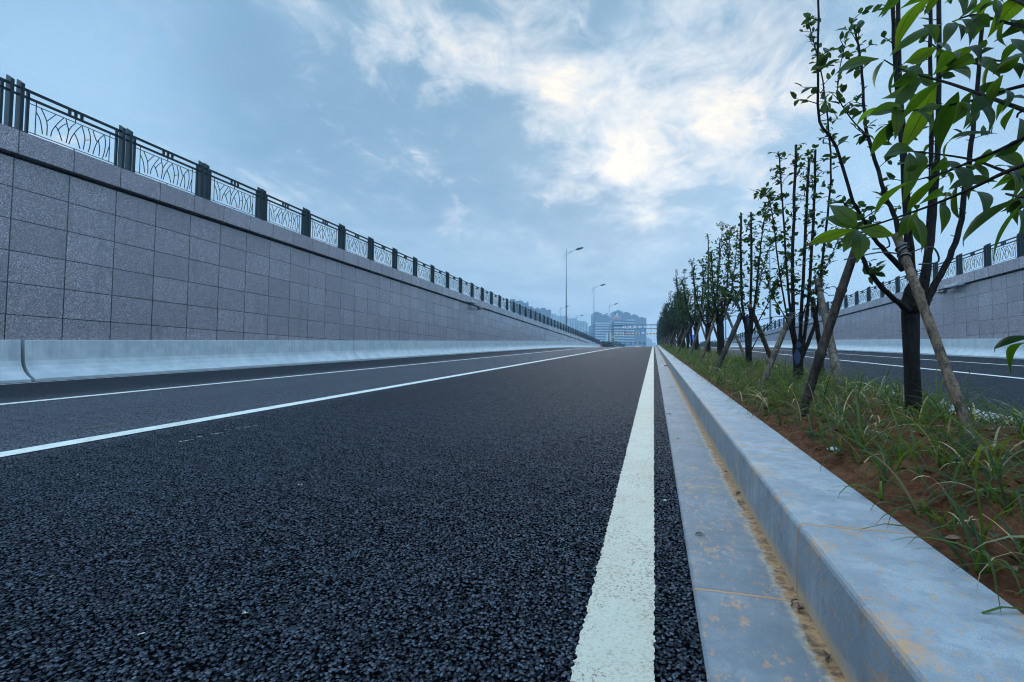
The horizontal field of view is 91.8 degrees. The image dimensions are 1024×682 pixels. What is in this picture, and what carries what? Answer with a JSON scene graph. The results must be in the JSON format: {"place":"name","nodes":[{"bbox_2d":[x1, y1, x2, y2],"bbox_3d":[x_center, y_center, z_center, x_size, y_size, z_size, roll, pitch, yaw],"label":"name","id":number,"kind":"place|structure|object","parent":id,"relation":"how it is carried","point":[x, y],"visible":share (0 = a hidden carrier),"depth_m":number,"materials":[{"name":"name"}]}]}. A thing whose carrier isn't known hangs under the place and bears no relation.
{"place":"outdoors","nodes":[
{"label":"outdoors","id":0,"kind":"place"},
{"bbox_2d":[0,347,706,681],"bbox_3d":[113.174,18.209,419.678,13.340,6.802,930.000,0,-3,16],"label":"road","id":1,"kind":"structure","parent":0,"point":[451,529],"depth_m":1.91,"materials":[{"name":"black asphalt"}]},
{"bbox_2d":[0,340,30,383],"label":"concrete barrier","id":2,"kind":"object","parent":1,"relation":"on","point":[11,370],"visible":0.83,"depth_m":10.31,"materials":[{"name":"grey concrete"}]},
{"bbox_2d":[21,340,359,381],"bbox_3d":[-8.724,0.471,16.381,0.660,1.523,12.051,0,-3,16],"label":"concrete barrier","id":3,"kind":"object","parent":1,"relation":"on","point":[46,360],"visible":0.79,"depth_m":13.44,"materials":[{"name":"grey concrete"}]},
{"bbox_2d":[0,348,545,384],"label":"road marking","id":4,"kind":"object","parent":1,"relation":"on","point":[211,370],"visible":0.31,"depth_m":13.75,"materials":[{"name":"paint"}]},
{"bbox_2d":[0,347,592,404],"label":"road marking","id":5,"kind":"object","parent":1,"relation":"on","point":[214,383],"visible":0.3,"depth_m":8.70,"materials":[{"name":"paint"}]},
{"bbox_2d":[0,347,618,456],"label":"road marking","id":6,"kind":"object","parent":1,"relation":"on","point":[42,447],"visible":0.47,"depth_m":4.48,"materials":[{"name":"paint"}]},
{"bbox_2d":[353,341,461,359],"bbox_3d":[-5.400,0.478,28.017,0.660,1.524,12.072,0,-3,16],"label":"concrete barrier","id":7,"kind":"object","parent":1,"relation":"on","point":[368,350],"visible":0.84,"depth_m":26.23,"materials":[{"name":"grey concrete"}]},
{"bbox_2d":[456,341,510,353],"bbox_3d":[-2.073,0.485,39.663,0.660,1.524,12.072,0,-3,16],"label":"concrete barrier","id":8,"kind":"object","parent":1,"relation":"on","point":[464,347],"visible":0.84,"depth_m":38.37,"materials":[{"name":"grey concrete"}]},
{"bbox_2d":[507,341,539,350],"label":"concrete barrier","id":9,"kind":"object","parent":1,"relation":"on","point":[519,345],"visible":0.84,"depth_m":50.33,"materials":[{"name":"grey concrete"}]},
{"bbox_2d":[537,341,558,348],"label":"concrete barrier","id":10,"kind":"object","parent":1,"relation":"on","point":[545,344],"visible":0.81,"depth_m":62.20,"materials":[{"name":"grey concrete"}]},
{"bbox_2d":[557,341,571,347],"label":"concrete barrier","id":11,"kind":"object","parent":1,"relation":"on","point":[563,344],"visible":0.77,"depth_m":73.55,"materials":[{"name":"grey concrete"}]},
{"bbox_2d":[571,342,581,346],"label":"concrete barrier","id":12,"kind":"object","parent":1,"relation":"on","point":[575,344],"visible":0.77,"depth_m":85.65,"materials":[{"name":"grey concrete"}]},
{"bbox_2d":[581,343,589,346],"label":"concrete barrier","id":13,"kind":"object","parent":1,"relation":"on","point":[585,344],"visible":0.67,"depth_m":97.55,"materials":[{"name":"grey concrete"}]},
{"bbox_2d":[570,346,655,681],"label":"road marking","id":14,"kind":"structure","parent":1,"relation":"on","point":[617,640],"depth_m":1.38,"materials":[{"name":"paint"}]},
{"bbox_2d":[611,321,657,344],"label":"height limit gantry","id":15,"kind":"object","parent":1,"relation":"on","point":[629,326],"visible":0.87,"depth_m":160.17,"materials":[{"name":"metal"}]},
{"bbox_2d":[654,346,846,681],"bbox_3d":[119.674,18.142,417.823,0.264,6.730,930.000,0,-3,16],"label":"gutter","id":16,"kind":"object","parent":1,"relation":"on","point":[754,625],"visible":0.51,"depth_m":1.37,"materials":[{"name":"concrete"}]},
{"bbox_2d":[823,650,829,661],"bbox_3d":[0.660,0.659,1.038,0.011,0.008,0.046,-1,-3,25],"label":"twig","id":17,"kind":"object","parent":16,"relation":"on","point":[827,656],"visible":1,"depth_m":1.03,"materials":[{"name":"wood"}]},
{"bbox_2d":[0,0,1023,346],"label":"sky","id":18,"kind":"structure","parent":0,"point":[480,142],"materials":[{"name":"blue"}]},
{"bbox_2d":[656,345,1023,681],"bbox_3d":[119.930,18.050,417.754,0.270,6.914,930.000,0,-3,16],"label":"kerb","id":19,"kind":"structure","parent":0,"point":[878,607],"depth_m":1.08,"materials":[{"name":"concrete"}]},
{"bbox_2d":[662,347,1023,613],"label":"soil bed","id":20,"kind":"object","parent":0,"point":[843,467],"visible":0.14,"depth_m":1.59,"materials":[{"name":"brown soil"}]},
{"bbox_2d":[659,314,667,339],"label":"young tree","id":21,"kind":"object","parent":20,"relation":"on","point":[662,330],"visible":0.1,"depth_m":47.12,"materials":[{"name":"green plant"}]},
{"bbox_2d":[660,306,668,337],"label":"young tree","id":22,"kind":"object","parent":20,"relation":"on","point":[661,313],"visible":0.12,"depth_m":44.35,"materials":[{"name":"green plant"}]},
{"bbox_2d":[662,308,671,342],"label":"young tree","id":23,"kind":"object","parent":20,"relation":"on","point":[666,324],"visible":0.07,"depth_m":38.48,"materials":[{"name":"green plant"}]},
{"bbox_2d":[662,300,675,339],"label":"young tree","id":24,"kind":"object","parent":20,"relation":"on","point":[666,326],"visible":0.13,"depth_m":35.76,"materials":[{"name":"green plant"}]},
{"bbox_2d":[663,301,677,344],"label":"young tree","id":25,"kind":"object","parent":20,"relation":"on","point":[670,328],"visible":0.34,"depth_m":32.76,"materials":[{"name":"green plant"}]},
{"bbox_2d":[659,343,685,350],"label":"grass","id":26,"kind":"structure","parent":20,"relation":"on","point":[664,346],"depth_m":28.81,"materials":[{"name":"plant"}]},
{"bbox_2d":[670,296,678,332],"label":"young tree","id":27,"kind":"object","parent":20,"relation":"on","point":[671,323],"visible":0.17,"depth_m":27.29,"materials":[{"name":"green plant"}]},
{"bbox_2d":[672,325,682,349],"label":"support stake","id":28,"kind":"object","parent":20,"relation":"on","point":[678,337],"visible":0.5,"depth_m":21.38,"materials":[{"name":"brown wood"}]},
{"bbox_2d":[668,297,689,346],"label":"young tree","id":29,"kind":"object","parent":20,"relation":"on","point":[677,324],"visible":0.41,"depth_m":24.28,"materials":[{"name":"green plant"}]},
{"bbox_2d":[668,286,689,345],"bbox_3d":[10.127,-1.359,29.951,1.644,3.821,1.490,1,-3,-1],"label":"young tree","id":30,"kind":"object","parent":20,"relation":"on","point":[670,314],"visible":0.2,"depth_m":29.94,"materials":[{"name":"green plant"}]},
{"bbox_2d":[673,269,696,348],"bbox_3d":[7.527,-1.341,21.604,1.153,3.785,1.218,2,-3,-31],"label":"young tree","id":31,"kind":"object","parent":20,"relation":"on","point":[679,318],"visible":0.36,"depth_m":21.51,"materials":[{"name":"green plant"}]},
{"bbox_2d":[675,316,694,355],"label":"support stake","id":32,"kind":"object","parent":20,"relation":"on","point":[683,340],"visible":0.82,"depth_m":15.76,"materials":[{"name":"brown wood"}]},
{"bbox_2d":[675,281,698,348],"bbox_3d":[6.606,-0.896,18.649,0.976,2.841,1.051,-1,-3,27],"label":"young tree","id":33,"kind":"object","parent":20,"relation":"on","point":[684,321],"visible":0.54,"depth_m":18.59,"materials":[{"name":"green plant"}]},
{"bbox_2d":[690,315,692,347],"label":"support stake","id":34,"kind":"object","parent":20,"relation":"on","point":[691,336],"visible":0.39,"depth_m":19.03,"materials":[{"name":"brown wood"}]},
{"bbox_2d":[676,269,711,350],"bbox_3d":[5.827,-0.871,15.770,1.187,2.807,0.944,0,-3,18],"label":"young tree","id":35,"kind":"object","parent":20,"relation":"on","point":[689,319],"visible":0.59,"depth_m":15.77,"materials":[{"name":"green plant"}]},
{"bbox_2d":[690,306,705,353],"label":"support stake","id":36,"kind":"object","parent":20,"relation":"on","point":[696,335],"visible":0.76,"depth_m":12.97,"materials":[{"name":"brown wood"}]},
{"bbox_2d":[684,221,730,352],"bbox_3d":[5.128,-1.249,12.864,1.145,3.556,1.083,0,-3,5],"label":"young tree","id":37,"kind":"object","parent":20,"relation":"on","point":[708,324],"visible":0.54,"depth_m":12.86,"materials":[{"name":"green plant"}]},
{"bbox_2d":[700,303,720,360],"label":"support stake","id":38,"kind":"object","parent":20,"relation":"on","point":[708,338],"visible":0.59,"depth_m":9.99,"materials":[{"name":"brown wood"}]},
{"bbox_2d":[696,225,748,356],"bbox_3d":[4.242,-0.926,10.159,0.996,2.898,1.072,0,-3,3],"label":"young tree","id":39,"kind":"object","parent":20,"relation":"on","point":[715,299],"visible":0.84,"depth_m":10.06,"materials":[{"name":"green plant"}]},
{"bbox_2d":[720,300,724,347],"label":"support stake","id":40,"kind":"object","parent":20,"relation":"on","point":[721,304],"visible":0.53,"depth_m":10.25,"materials":[{"name":"brown wood"}]},
{"bbox_2d":[714,312,751,371],"bbox_3d":[3.191,0.040,7.230,0.606,0.915,0.158,1,-3,-5],"label":"support stake","id":41,"kind":"object","parent":20,"relation":"on","point":[724,352],"visible":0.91,"depth_m":7.17,"materials":[{"name":"brown wood"}]},
{"bbox_2d":[722,305,744,357],"bbox_3d":[4.430,-0.107,9.808,0.069,1.368,0.069,2,-27,-29],"label":"support stake","id":42,"kind":"object","parent":20,"relation":"on","point":[736,337],"visible":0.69,"depth_m":9.78,"materials":[{"name":"brown wood"}]},
{"bbox_2d":[733,304,770,357],"bbox_3d":[4.038,0.009,7.857,0.371,1.022,1.874,-2,-4,45],"label":"support stake","id":43,"kind":"object","parent":20,"relation":"on","point":[763,340],"visible":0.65,"depth_m":7.66,"materials":[{"name":"brown wood"}]},
{"bbox_2d":[717,207,790,366],"bbox_3d":[3.491,-0.706,7.253,1.054,2.473,1.103,0,-3,16],"label":"young tree","id":44,"kind":"object","parent":20,"relation":"on","point":[749,329],"visible":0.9,"depth_m":7.21,"materials":[{"name":"green plant"}]},
{"bbox_2d":[759,312,808,384],"bbox_3d":[2.502,0.097,4.685,0.546,0.752,0.199,1,-3,-14],"label":"support stake","id":45,"kind":"object","parent":20,"relation":"on","point":[774,354],"visible":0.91,"depth_m":4.61,"materials":[{"name":"brown wood"}]},
{"bbox_2d":[750,15,848,382],"bbox_3d":[2.826,-1.238,4.721,1.401,3.529,0.562,1,-3,-16],"label":"young tree","id":46,"kind":"object","parent":20,"relation":"on","point":[799,348],"visible":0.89,"depth_m":4.71,"materials":[{"name":"green plant"}]},
{"bbox_2d":[788,298,829,374],"bbox_3d":[3.641,0.051,5.807,0.370,0.906,1.968,-2,-3,41],"label":"support stake","id":47,"kind":"object","parent":20,"relation":"on","point":[817,332],"visible":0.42,"depth_m":5.46,"materials":[{"name":"brown wood"}]},
{"bbox_2d":[789,278,845,390],"bbox_3d":[2.739,-0.065,4.340,0.416,1.087,0.759,0,-3,16],"label":"support stake","id":48,"kind":"object","parent":20,"relation":"on","point":[835,363],"visible":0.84,"depth_m":4.26,"materials":[{"name":"brown wood"}]},
{"bbox_2d":[796,231,890,418],"bbox_3d":[1.851,-0.070,2.789,0.475,1.118,0.119,-1,-3,31],"label":"support stake","id":49,"kind":"object","parent":20,"relation":"on","point":[823,344],"visible":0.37,"depth_m":2.81,"materials":[{"name":"brown wood"}]},
{"bbox_2d":[667,347,1023,613],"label":"grass","id":50,"kind":"structure","parent":20,"relation":"on","point":[888,397],"depth_m":2.01,"materials":[{"name":"plant"}]},
{"bbox_2d":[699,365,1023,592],"bbox_3d":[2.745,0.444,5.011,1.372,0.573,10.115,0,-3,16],"label":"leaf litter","id":51,"kind":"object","parent":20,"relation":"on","point":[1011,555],"visible":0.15,"depth_m":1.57,"materials":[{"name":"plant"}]},
{"bbox_2d":[790,0,1005,416],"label":"young tree","id":52,"kind":"object","parent":20,"relation":"on","point":[910,317],"visible":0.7,"depth_m":2.64,"materials":[{"name":"green plant"}]},
{"bbox_2d":[844,232,981,451],"bbox_3d":[1.761,-0.015,2.138,0.401,1.052,0.615,0,-3,16],"label":"support stake","id":53,"kind":"object","parent":20,"relation":"on","point":[904,257],"visible":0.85,"depth_m":2.14,"materials":[{"name":"brown wood"}]},
{"bbox_2d":[806,0,1023,373],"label":"broadleaf tree","id":54,"kind":"object","parent":20,"relation":"on","point":[922,105],"visible":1,"depth_m":1.12,"materials":[{"name":"green plant"}]},
{"bbox_2d":[701,347,1023,416],"bbox_3d":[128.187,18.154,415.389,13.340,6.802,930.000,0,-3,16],"label":"road","id":55,"kind":"structure","parent":0,"point":[1013,391],"depth_m":11.75,"materials":[{"name":"grey asphalt"}]},
{"bbox_2d":[700,340,716,346],"bbox_3d":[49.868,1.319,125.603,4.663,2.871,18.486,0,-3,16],"label":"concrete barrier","id":56,"kind":"object","parent":55,"relation":"on","point":[712,344],"visible":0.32,"depth_m":118.99,"materials":[{"name":"grey concrete"}]},
{"bbox_2d":[752,342,762,346],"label":"concrete barrier","id":57,"kind":"object","parent":55,"relation":"on","point":[758,344],"visible":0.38,"depth_m":76.27,"materials":[{"name":"grey concrete"}]},
{"bbox_2d":[762,341,783,347],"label":"concrete barrier","id":58,"kind":"object","parent":55,"relation":"on","point":[771,344],"visible":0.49,"depth_m":66.81,"materials":[{"name":"grey concrete"}]},
{"bbox_2d":[781,340,814,348],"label":"concrete barrier","id":59,"kind":"object","parent":55,"relation":"on","point":[787,344],"visible":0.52,"depth_m":57.91,"materials":[{"name":"grey concrete"}]},
{"bbox_2d":[811,340,864,350],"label":"concrete barrier","id":60,"kind":"object","parent":55,"relation":"on","point":[852,345],"visible":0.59,"depth_m":40.62,"materials":[{"name":"grey concrete"}]},
{"bbox_2d":[713,347,1023,378],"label":"road marking","id":61,"kind":"object","parent":55,"relation":"on","point":[920,368],"visible":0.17,"depth_m":12.11,"materials":[{"name":"paint"}]},
{"bbox_2d":[761,348,1018,365],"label":"road marking","id":62,"kind":"object","parent":55,"relation":"on","point":[928,359],"visible":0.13,"depth_m":17.56,"materials":[{"name":"paint"}]},
{"bbox_2d":[859,339,958,355],"bbox_3d":[25.212,0.384,32.025,0.660,1.524,12.072,0,-3,16],"label":"concrete barrier","id":63,"kind":"object","parent":55,"relation":"on","point":[895,345],"visible":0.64,"depth_m":32.39,"materials":[{"name":"grey concrete"}]},
{"bbox_2d":[951,339,1023,358],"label":"concrete barrier","id":64,"kind":"object","parent":55,"relation":"on","point":[976,347],"visible":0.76,"depth_m":24.02,"materials":[{"name":"grey concrete"}]},
{"bbox_2d":[855,384,1012,423],"bbox_3d":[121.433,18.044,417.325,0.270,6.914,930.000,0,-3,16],"label":"kerb","id":65,"kind":"structure","parent":0,"point":[983,412],"depth_m":3.27,"materials":[{"name":"concrete"}]},
{"bbox_3d":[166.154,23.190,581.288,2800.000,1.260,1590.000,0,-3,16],"label":"ground","id":66,"kind":"structure","parent":0,"visible":0},
{"bbox_2d":[0,123,599,344],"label":"retaining wall","id":67,"kind":"structure","parent":66,"relation":"on","point":[91,248],"depth_m":14.19,"materials":[{"name":"stone"}]},
{"bbox_2d":[0,74,599,343],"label":"parapet railing","id":68,"kind":"object","parent":67,"relation":"on","point":[127,159],"visible":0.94,"depth_m":15.13,"materials":[{"name":"metal"}]},
{"bbox_2d":[467,300,477,305],"bbox_3d":[-2.961,-2.792,36.907,0.510,0.295,1.300,0,-3,16],"label":"wall light","id":69,"kind":"object","parent":67,"relation":"attached to","point":[472,301],"visible":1,"depth_m":36.62,"materials":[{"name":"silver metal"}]},
{"bbox_2d":[510,299,532,318],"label":"apartment tower","id":70,"kind":"structure","parent":66,"relation":"on","point":[520,302],"depth_m":562.01,"materials":[{"name":"grey concrete"}]},
{"bbox_2d":[533,307,550,325],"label":"apartment tower","id":71,"kind":"structure","parent":66,"relation":"on","point":[544,311],"depth_m":576.69,"materials":[{"name":"grey concrete"}]},
{"bbox_2d":[551,314,568,330],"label":"apartment tower","id":72,"kind":"structure","parent":66,"relation":"on","point":[561,319],"depth_m":691.59,"materials":[{"name":"grey concrete"}]},
{"bbox_2d":[564,247,583,327],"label":"street lamp","id":73,"kind":"object","parent":66,"relation":"on","point":[579,248],"visible":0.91,"depth_m":84.47,"materials":[{"name":"metal"}]},
{"bbox_2d":[569,318,587,332],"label":"apartment tower","id":74,"kind":"structure","parent":66,"relation":"on","point":[581,325],"depth_m":721.32,"materials":[{"name":"grey concrete"}]},
{"bbox_2d":[591,312,610,324],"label":"apartment tower","id":75,"kind":"structure","parent":66,"relation":"on","point":[597,317],"depth_m":641.59,"materials":[{"name":"grey concrete"}]},
{"bbox_2d":[600,341,614,346],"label":"hedge","id":76,"kind":"object","parent":66,"relation":"on","point":[607,344],"visible":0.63,"depth_m":130.53,"materials":[{"name":"green plant"}]},
{"bbox_2d":[588,313,633,346],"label":"domed building","id":77,"kind":"structure","parent":66,"relation":"on","point":[601,330],"depth_m":420.11,"materials":[{"name":"grey glass"}]},
{"bbox_2d":[608,303,617,340],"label":"street lamp","id":78,"kind":"object","parent":66,"relation":"on","point":[609,322],"visible":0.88,"depth_m":165.98,"materials":[{"name":"metal"}]},
{"bbox_2d":[611,310,645,346],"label":"apartment tower","id":79,"kind":"structure","parent":66,"relation":"on","point":[638,321],"depth_m":621.33,"materials":[{"name":"grey concrete"}]},
{"bbox_2d":[624,342,644,344],"bbox_3d":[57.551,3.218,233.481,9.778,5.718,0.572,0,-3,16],"label":"barrier","id":80,"kind":"object","parent":66,"relation":"on","point":[631,343],"visible":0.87,"depth_m":233.34,"materials":[{"name":"metal"}]},
{"bbox_2d":[646,338,651,346],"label":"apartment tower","id":81,"kind":"structure","parent":66,"relation":"on","point":[648,342],"depth_m":1150.33,"materials":[{"name":"grey concrete"}]},
{"bbox_2d":[710,285,726,342],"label":"street lamp","id":82,"kind":"object","parent":66,"relation":"on","point":[725,326],"visible":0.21,"depth_m":102.89,"materials":[{"name":"metal"}]},
{"bbox_2d":[745,237,773,328],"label":"street lamp","id":83,"kind":"object","parent":66,"relation":"on","point":[770,327],"visible":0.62,"depth_m":63.62,"materials":[{"name":"metal"}]},
{"bbox_2d":[724,256,1023,343],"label":"retaining wall","id":84,"kind":"structure","parent":66,"relation":"on","point":[987,302],"depth_m":26.45,"materials":[{"name":"stone"}]},
{"bbox_2d":[724,231,1023,342],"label":"parapet railing","id":85,"kind":"object","parent":84,"relation":"on","point":[985,252],"visible":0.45,"depth_m":27.85,"materials":[{"name":"metal"}]},
{"bbox_2d":[936,289,946,294],"bbox_3d":[23.964,-2.739,27.638,0.397,0.270,1.176,-1,-3,33],"label":"security camera","id":86,"kind":"object","parent":84,"relation":"attached to","point":[943,291],"visible":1,"depth_m":27.42,"materials":[{"name":"grey metal"}]},
{"bbox_2d":[944,282,964,289],"bbox_3d":[23.725,-2.900,26.552,0.510,0.295,1.300,0,-3,16],"label":"wall light","id":87,"kind":"object","parent":84,"relation":"attached to","point":[953,285],"visible":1,"depth_m":26.51,"materials":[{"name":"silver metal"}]}
]}

